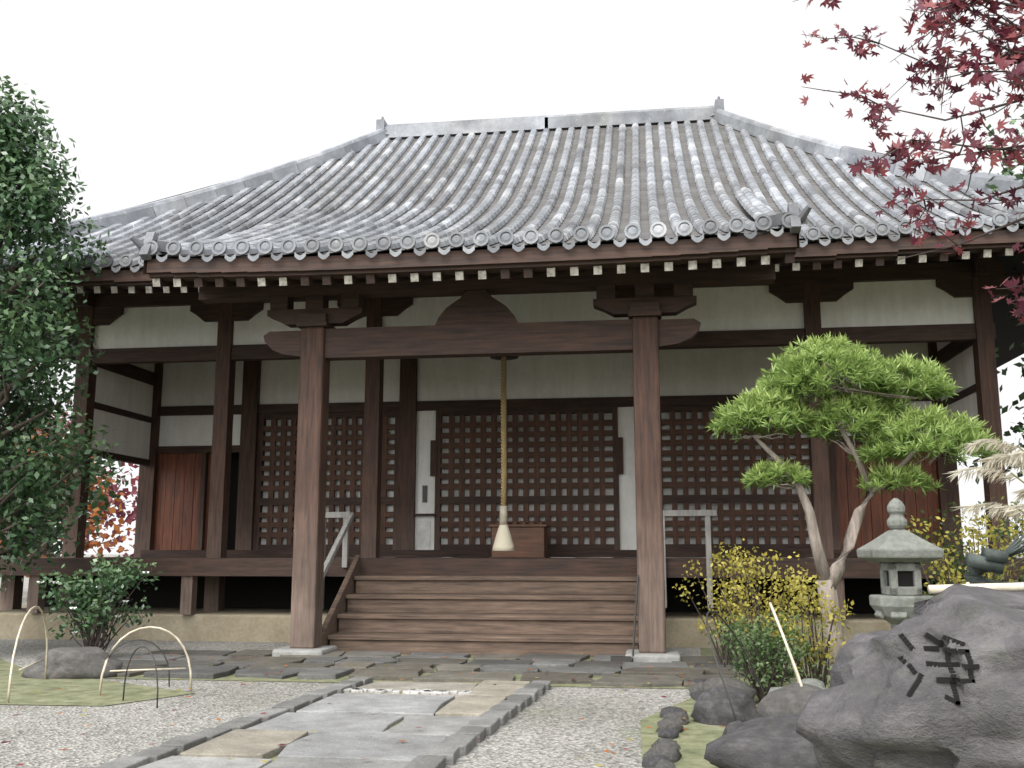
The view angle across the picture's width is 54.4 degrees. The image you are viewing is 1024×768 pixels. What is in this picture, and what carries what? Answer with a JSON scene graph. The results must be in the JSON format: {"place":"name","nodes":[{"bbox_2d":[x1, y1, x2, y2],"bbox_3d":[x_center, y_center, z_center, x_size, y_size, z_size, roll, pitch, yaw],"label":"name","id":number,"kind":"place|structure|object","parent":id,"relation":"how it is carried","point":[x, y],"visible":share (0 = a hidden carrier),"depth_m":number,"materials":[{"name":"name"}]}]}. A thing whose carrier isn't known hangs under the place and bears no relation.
{"place":"outdoors","nodes":[
{"label":"outdoors","id":0,"kind":"place"},
{"bbox_2d":[0,421,104,557],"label":"tree","id":1,"kind":"object","parent":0,"point":[96,523],"depth_m":18.66,"materials":[{"name":"green plant"}]},
{"bbox_2d":[0,351,124,587],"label":"tree","id":2,"kind":"object","parent":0,"point":[95,503],"depth_m":21.32,"materials":[{"name":"red plant"}]},
{"bbox_2d":[0,429,134,601],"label":"tree","id":3,"kind":"object","parent":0,"point":[91,544],"depth_m":25.56,"materials":[{"name":"plant"}]},
{"bbox_2d":[2,389,138,556],"bbox_3d":[-13.567,3.255,30.199,6.156,6.065,5.230,6,-12,-34],"label":"tree","id":4,"kind":"object","parent":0,"point":[130,519],"depth_m":30.17,"materials":[{"name":"red plant"}]},
{"bbox_2d":[82,649,793,767],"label":"paving","id":5,"kind":"structure","parent":0,"point":[454,721],"depth_m":7.87,"materials":[{"name":"grey stone"}]},
{"bbox_2d":[1,646,828,765],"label":"fallen leaves","id":6,"kind":"object","parent":5,"relation":"on","point":[606,750],"visible":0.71,"depth_m":7.36,"materials":[{"name":"orange plant"}]},
{"bbox_2d":[272,645,680,661],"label":"pillar base stones","id":7,"kind":"object","parent":5,"relation":"on","point":[670,655],"visible":0.53,"depth_m":11.22,"materials":[{"name":"grey stone"}]},
{"bbox_2d":[290,316,665,652],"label":"porch posts","id":8,"kind":"object","parent":7,"relation":"on","point":[309,531],"visible":0.96,"depth_m":11.50,"materials":[{"name":"brown wood"}]},
{"bbox_2d":[0,554,1022,767],"bbox_3d":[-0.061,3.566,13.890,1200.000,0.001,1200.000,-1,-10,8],"label":"ground","id":9,"kind":"structure","parent":0,"point":[561,734],"depth_m":7.25,"materials":[{"name":"grey gravel"}]},
{"bbox_2d":[35,551,162,650],"bbox_3d":[-4.710,2.522,11.337,1.210,1.222,1.346,-1,-10,8],"label":"shrub","id":10,"kind":"object","parent":9,"relation":"on","point":[90,595],"depth_m":11.24,"materials":[{"name":"green plant"}]},
{"bbox_2d":[0,648,829,767],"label":"moss beds","id":11,"kind":"object","parent":9,"relation":"on","point":[694,739],"visible":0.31,"depth_m":8.48,"materials":[{"name":"green plant"}]},
{"bbox_2d":[0,75,128,591],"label":"tree","id":12,"kind":"object","parent":11,"relation":"on","point":[40,207],"depth_m":12.32,"materials":[{"name":"green plant"}]},
{"bbox_2d":[21,647,123,678],"bbox_3d":[-4.287,2.764,9.810,0.950,0.346,0.615,-1,-10,8],"label":"rock","id":13,"kind":"object","parent":11,"relation":"on","point":[76,662],"visible":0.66,"depth_m":9.60,"materials":[{"name":"grey stone"}]},
{"bbox_2d":[7,602,802,720],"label":"garden hoops","id":14,"kind":"object","parent":11,"relation":"on","point":[190,669],"visible":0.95,"depth_m":8.20,"materials":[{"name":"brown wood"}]},
{"bbox_2d":[642,755,670,767],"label":"rock","id":15,"kind":"object","parent":11,"relation":"on","point":[650,761],"visible":0.72,"depth_m":5.61,"materials":[{"name":"grey stone"}]},
{"bbox_2d":[648,758,675,767],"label":"rock","id":16,"kind":"object","parent":11,"relation":"on","point":[662,763],"visible":1,"depth_m":5.28,"materials":[{"name":"grey stone"}]},
{"bbox_2d":[643,741,681,762],"bbox_3d":[0.882,2.174,5.855,0.236,0.148,0.304,-1,-10,8],"label":"rock","id":17,"kind":"object","parent":11,"relation":"on","point":[670,751],"visible":0.61,"depth_m":5.80,"materials":[{"name":"grey stone"}]},
{"bbox_2d":[651,738,679,749],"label":"rock","id":18,"kind":"object","parent":11,"relation":"on","point":[657,741],"visible":0.31,"depth_m":6.14,"materials":[{"name":"grey stone"}]},
{"bbox_2d":[658,727,678,738],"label":"rock","id":19,"kind":"object","parent":11,"relation":"on","point":[667,733],"visible":0.71,"depth_m":6.49,"materials":[{"name":"grey stone"}]},
{"bbox_2d":[655,718,683,732],"bbox_3d":[1.072,2.336,6.759,0.197,0.123,0.256,-1,-10,8],"label":"rock","id":20,"kind":"object","parent":11,"relation":"on","point":[675,724],"visible":0.55,"depth_m":6.70,"materials":[{"name":"grey stone"}]},
{"bbox_2d":[659,706,687,717],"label":"rock","id":21,"kind":"object","parent":11,"relation":"on","point":[668,709],"visible":0.43,"depth_m":7.33,"materials":[{"name":"grey stone"}]},
{"bbox_2d":[663,712,689,724],"bbox_3d":[1.177,2.394,7.086,0.184,0.113,0.224,-6,-11,31],"label":"rock","id":22,"kind":"object","parent":11,"relation":"on","point":[680,716],"visible":0.54,"depth_m":7.05,"materials":[{"name":"grey stone"}]},
{"bbox_2d":[689,682,703,695],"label":"rock","id":23,"kind":"object","parent":11,"relation":"on","point":[696,687],"visible":0.23,"depth_m":8.43,"materials":[{"name":"grey stone"}]},
{"bbox_2d":[691,690,702,699],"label":"rock","id":24,"kind":"object","parent":11,"relation":"on","point":[695,695],"visible":0.39,"depth_m":8.21,"materials":[{"name":"grey stone"}]},
{"bbox_2d":[691,678,705,682],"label":"rock","id":25,"kind":"object","parent":11,"relation":"on","point":[699,680],"visible":0.34,"depth_m":8.97,"materials":[{"name":"grey stone"}]},
{"bbox_2d":[672,538,764,664],"bbox_3d":[2.202,2.323,10.549,1.001,1.350,1.132,-1,-10,8],"label":"shrub","id":26,"kind":"object","parent":11,"relation":"on","point":[703,625],"depth_m":10.48,"materials":[{"name":"yellow plant"}]},
{"bbox_2d":[691,686,755,725],"bbox_3d":[1.526,2.314,7.139,0.489,0.298,0.420,-1,-10,8],"label":"rock","id":27,"kind":"object","parent":11,"relation":"on","point":[712,706],"visible":0.73,"depth_m":7.02,"materials":[{"name":"grey stone"}]},
{"bbox_2d":[702,677,756,699],"bbox_3d":[1.753,2.485,8.008,0.368,0.246,0.371,6,-11,-31],"label":"rock","id":28,"kind":"object","parent":11,"relation":"on","point":[709,683],"visible":0.35,"depth_m":7.95,"materials":[{"name":"grey stone"}]},
{"bbox_2d":[722,720,741,735],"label":"rock","id":29,"kind":"object","parent":11,"relation":"on","point":[730,727],"visible":0.08,"depth_m":6.12,"materials":[{"name":"grey stone"}]},
{"bbox_2d":[700,546,821,681],"bbox_3d":[2.274,2.093,9.011,1.112,1.293,1.086,-1,-10,8],"label":"shrub","id":30,"kind":"object","parent":11,"relation":"on","point":[753,572],"depth_m":9.08,"materials":[{"name":"yellow plant"}]},
{"bbox_2d":[704,714,820,767],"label":"rock","id":31,"kind":"object","parent":11,"relation":"on","point":[775,741],"visible":0.62,"depth_m":5.30,"materials":[{"name":"grey stone"}]},
{"bbox_2d":[706,607,832,701],"bbox_3d":[2.075,2.198,8.053,0.987,0.773,1.194,-1,-10,8],"label":"shrub","id":32,"kind":"object","parent":11,"relation":"on","point":[760,644],"depth_m":8.00,"materials":[{"name":"green plant"}]},
{"bbox_2d":[754,683,822,718],"bbox_3d":[1.859,2.127,6.352,0.611,0.404,0.544,-1,-10,8],"label":"rock","id":33,"kind":"object","parent":11,"relation":"on","point":[792,698],"visible":0.33,"depth_m":6.26,"materials":[{"name":"grey stone"}]},
{"bbox_2d":[768,678,825,692],"bbox_3d":[2.144,2.357,7.425,0.499,0.298,0.435,-1,-10,8],"label":"rock","id":34,"kind":"object","parent":11,"relation":"on","point":[816,682],"visible":0.12,"depth_m":7.45,"materials":[{"name":"stone"}]},
{"bbox_2d":[756,564,854,687],"bbox_3d":[2.378,2.017,8.012,0.818,1.112,0.780,-1,-10,8],"label":"shrub","id":35,"kind":"object","parent":11,"relation":"on","point":[812,650],"depth_m":7.92,"materials":[{"name":"yellow plant"}]},
{"bbox_2d":[705,331,1005,674],"bbox_3d":[3.464,1.177,10.153,2.962,3.485,1.450,-1,-10,8],"label":"pine tree","id":36,"kind":"object","parent":11,"relation":"on","point":[891,433],"depth_m":10.08,"materials":[{"name":"green plant"}]},
{"bbox_2d":[857,498,943,629],"bbox_3d":[2.922,1.662,7.451,0.482,1.607,0.510,0,-10,0],"label":"lantern","id":37,"kind":"object","parent":11,"relation":"on","point":[898,552],"visible":0.68,"depth_m":7.37,"materials":[{"name":"stone"}]},
{"bbox_2d":[796,584,1023,767],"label":"basin rock","id":38,"kind":"object","parent":11,"relation":"on","point":[863,710],"visible":0.98,"depth_m":4.43,"materials":[{"name":"grey stone"}]},
{"bbox_2d":[897,632,979,705],"bbox_3d":[1.899,1.265,4.447,0.301,0.296,0.261,-1,-10,8],"label":"carving","id":39,"kind":"object","parent":38,"relation":"attached to","point":[970,666],"visible":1,"depth_m":4.40,"materials":[{"name":"black paint"}]},
{"bbox_2d":[927,582,1023,593],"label":"bamboo pole","id":40,"kind":"object","parent":38,"relation":"attached to","point":[936,589],"visible":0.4,"depth_m":4.89,"materials":[{"name":"white wood"}]},
{"bbox_2d":[964,530,1023,591],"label":"bird statue","id":41,"kind":"object","parent":38,"relation":"on","point":[986,561],"visible":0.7,"depth_m":5.11,"materials":[{"name":"grey metal"}]},
{"bbox_2d":[905,494,1023,595],"bbox_3d":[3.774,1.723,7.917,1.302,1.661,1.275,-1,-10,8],"label":"shrub","id":42,"kind":"object","parent":11,"relation":"on","point":[971,545],"depth_m":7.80,"materials":[{"name":"plant"}]},
{"bbox_2d":[944,439,1023,580],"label":"pampas","id":43,"kind":"object","parent":11,"relation":"on","point":[994,460],"visible":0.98,"depth_m":6.82,"materials":[{"name":"beige plant"}]},
{"bbox_2d":[0,605,890,648],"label":"podium","id":44,"kind":"object","parent":9,"relation":"on","point":[254,625],"visible":0.03,"depth_m":13.66,"materials":[{"name":"beige concrete"}]},
{"bbox_2d":[0,276,1023,619],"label":"wooden posts","id":45,"kind":"object","parent":44,"relation":"on","point":[822,482],"visible":0.45,"depth_m":15.05,"materials":[{"name":"brown wood"}]},
{"bbox_2d":[0,260,1023,578],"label":"wooden beams","id":46,"kind":"structure","parent":45,"relation":"attached to","point":[636,292],"depth_m":13.60,"materials":[{"name":"brown wood"}]},
{"bbox_2d":[435,289,517,324],"bbox_3d":[-0.421,-0.904,11.984,1.000,0.420,0.200,-1,-10,8],"label":"frog-leg strut","id":47,"kind":"object","parent":46,"relation":"on","point":[477,307],"visible":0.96,"depth_m":11.91,"materials":[{"name":"brown wood"}]},
{"bbox_2d":[490,356,518,359],"bbox_3d":[-0.109,-0.426,14.060,0.440,0.110,0.440,-1,-10,8],"label":"gong","id":48,"kind":"object","parent":46,"relation":"hanging from","point":[508,357],"visible":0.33,"depth_m":14.04,"materials":[{"name":"black"}]},
{"bbox_2d":[501,356,506,505],"bbox_3d":[-0.114,0.640,13.829,0.081,2.150,0.080,-1,-10,8],"label":"bell rope","id":49,"kind":"object","parent":48,"relation":"hanging from","point":[503,430],"visible":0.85,"depth_m":13.80,"materials":[{"name":"beige fabric"}]},
{"bbox_2d":[492,506,514,550],"bbox_3d":[-0.116,1.971,13.605,0.310,0.610,0.310,-1,-10,8],"label":"tassel","id":50,"kind":"object","parent":49,"relation":"hanging from","point":[503,541],"visible":1,"depth_m":13.51,"materials":[{"name":"beige fabric"}]},
{"bbox_2d":[0,226,1023,367],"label":"eaves","id":51,"kind":"object","parent":46,"relation":"on","point":[189,275],"visible":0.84,"depth_m":11.14,"materials":[{"name":"brown wood"}]},
{"bbox_2d":[0,96,1023,292],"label":"roof","id":52,"kind":"structure","parent":51,"relation":"on","point":[622,178],"depth_m":16.47,"materials":[{"name":"tile"}]},
{"bbox_2d":[259,410,810,544],"bbox_3d":[0.232,1.557,16.403,8.850,2.140,0.095,-1,-10,8],"label":"lattice","id":53,"kind":"object","parent":46,"relation":"attached to","point":[342,491],"visible":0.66,"depth_m":16.33,"materials":[{"name":"brown wood"}]},
{"bbox_2d":[40,257,994,557],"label":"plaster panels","id":54,"kind":"object","parent":45,"relation":"attached to","point":[980,267],"visible":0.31,"depth_m":15.54,"materials":[{"name":"white paint"}]},
{"bbox_2d":[58,557,1023,558],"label":"veranda","id":55,"kind":"object","parent":45,"relation":"on","point":[465,557],"visible":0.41,"depth_m":15.84,"materials":[{"name":"brown wood"}]},
{"bbox_2d":[489,522,549,557],"bbox_3d":[0.122,2.399,15.291,0.880,0.530,0.580,-1,-10,8],"label":"offering box","id":56,"kind":"object","parent":55,"relation":"on","point":[529,540],"visible":0.88,"depth_m":15.03,"materials":[{"name":"brown wood"}]},
{"bbox_2d":[91,280,977,549],"bbox_3d":[0.753,1.565,20.258,13.260,3.830,12.060,-1,-10,8],"label":"plaster","id":57,"kind":"object","parent":55,"relation":"on","point":[716,371],"visible":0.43,"depth_m":16.23,"materials":[{"name":"white paint"}]},
{"bbox_2d":[321,555,638,656],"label":"stairs","id":58,"kind":"structure","parent":9,"relation":"on","point":[543,614],"depth_m":12.24,"materials":[{"name":"brown wood"}]},
{"bbox_2d":[323,510,716,608],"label":"handrails","id":59,"kind":"object","parent":58,"relation":"on","point":[343,534],"visible":0.58,"depth_m":12.82,"materials":[{"name":"grey metal"}]},
{"bbox_2d":[610,575,638,661],"bbox_3d":[1.235,2.575,10.874,0.320,0.953,0.252,-1,-10,8],"label":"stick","id":60,"kind":"object","parent":58,"relation":"attached to","point":[621,658],"visible":0.65,"depth_m":10.82,"materials":[{"name":"brown wood"}]},
{"bbox_2d":[44,411,1016,613],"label":"wall","id":61,"kind":"structure","parent":9,"relation":"on","point":[177,502],"depth_m":16.06,"materials":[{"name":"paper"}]},
{"bbox_3d":[8.558,-0.154,14.326,2.872,7.490,3.337,-1,-10,8],"label":"wood","id":62,"kind":"object","parent":9,"relation":"on","visible":0},
{"bbox_2d":[964,104,1023,483],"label":"tree","id":63,"kind":"object","parent":62,"relation":"attached to","point":[1006,172],"visible":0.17,"depth_m":15.13,"materials":[{"name":"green plant"}]},
{"bbox_2d":[0,0,1023,554],"label":"sky","id":64,"kind":"structure","parent":0,"point":[157,99],"materials":[{"name":"white"}]},
{"bbox_2d":[799,0,1023,259],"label":"maple","id":65,"kind":"object","parent":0,"point":[901,154],"depth_m":6.79,"materials":[{"name":"red plant"}]},
{"bbox_2d":[793,0,1023,106],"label":"maple","id":66,"kind":"object","parent":65,"relation":"attached to","point":[963,64],"depth_m":6.63,"materials":[{"name":"red plant"}]},
{"bbox_2d":[975,187,1023,323],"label":"maple tree","id":67,"kind":"object","parent":65,"relation":"attached to","point":[1013,283],"depth_m":6.76,"materials":[{"name":"red plant"}]},
{"bbox_2d":[992,602,1023,609],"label":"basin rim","id":68,"kind":"object","parent":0,"point":[1017,605],"visible":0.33,"depth_m":4.56,"materials":[{"name":"grey stone"}]}
]}

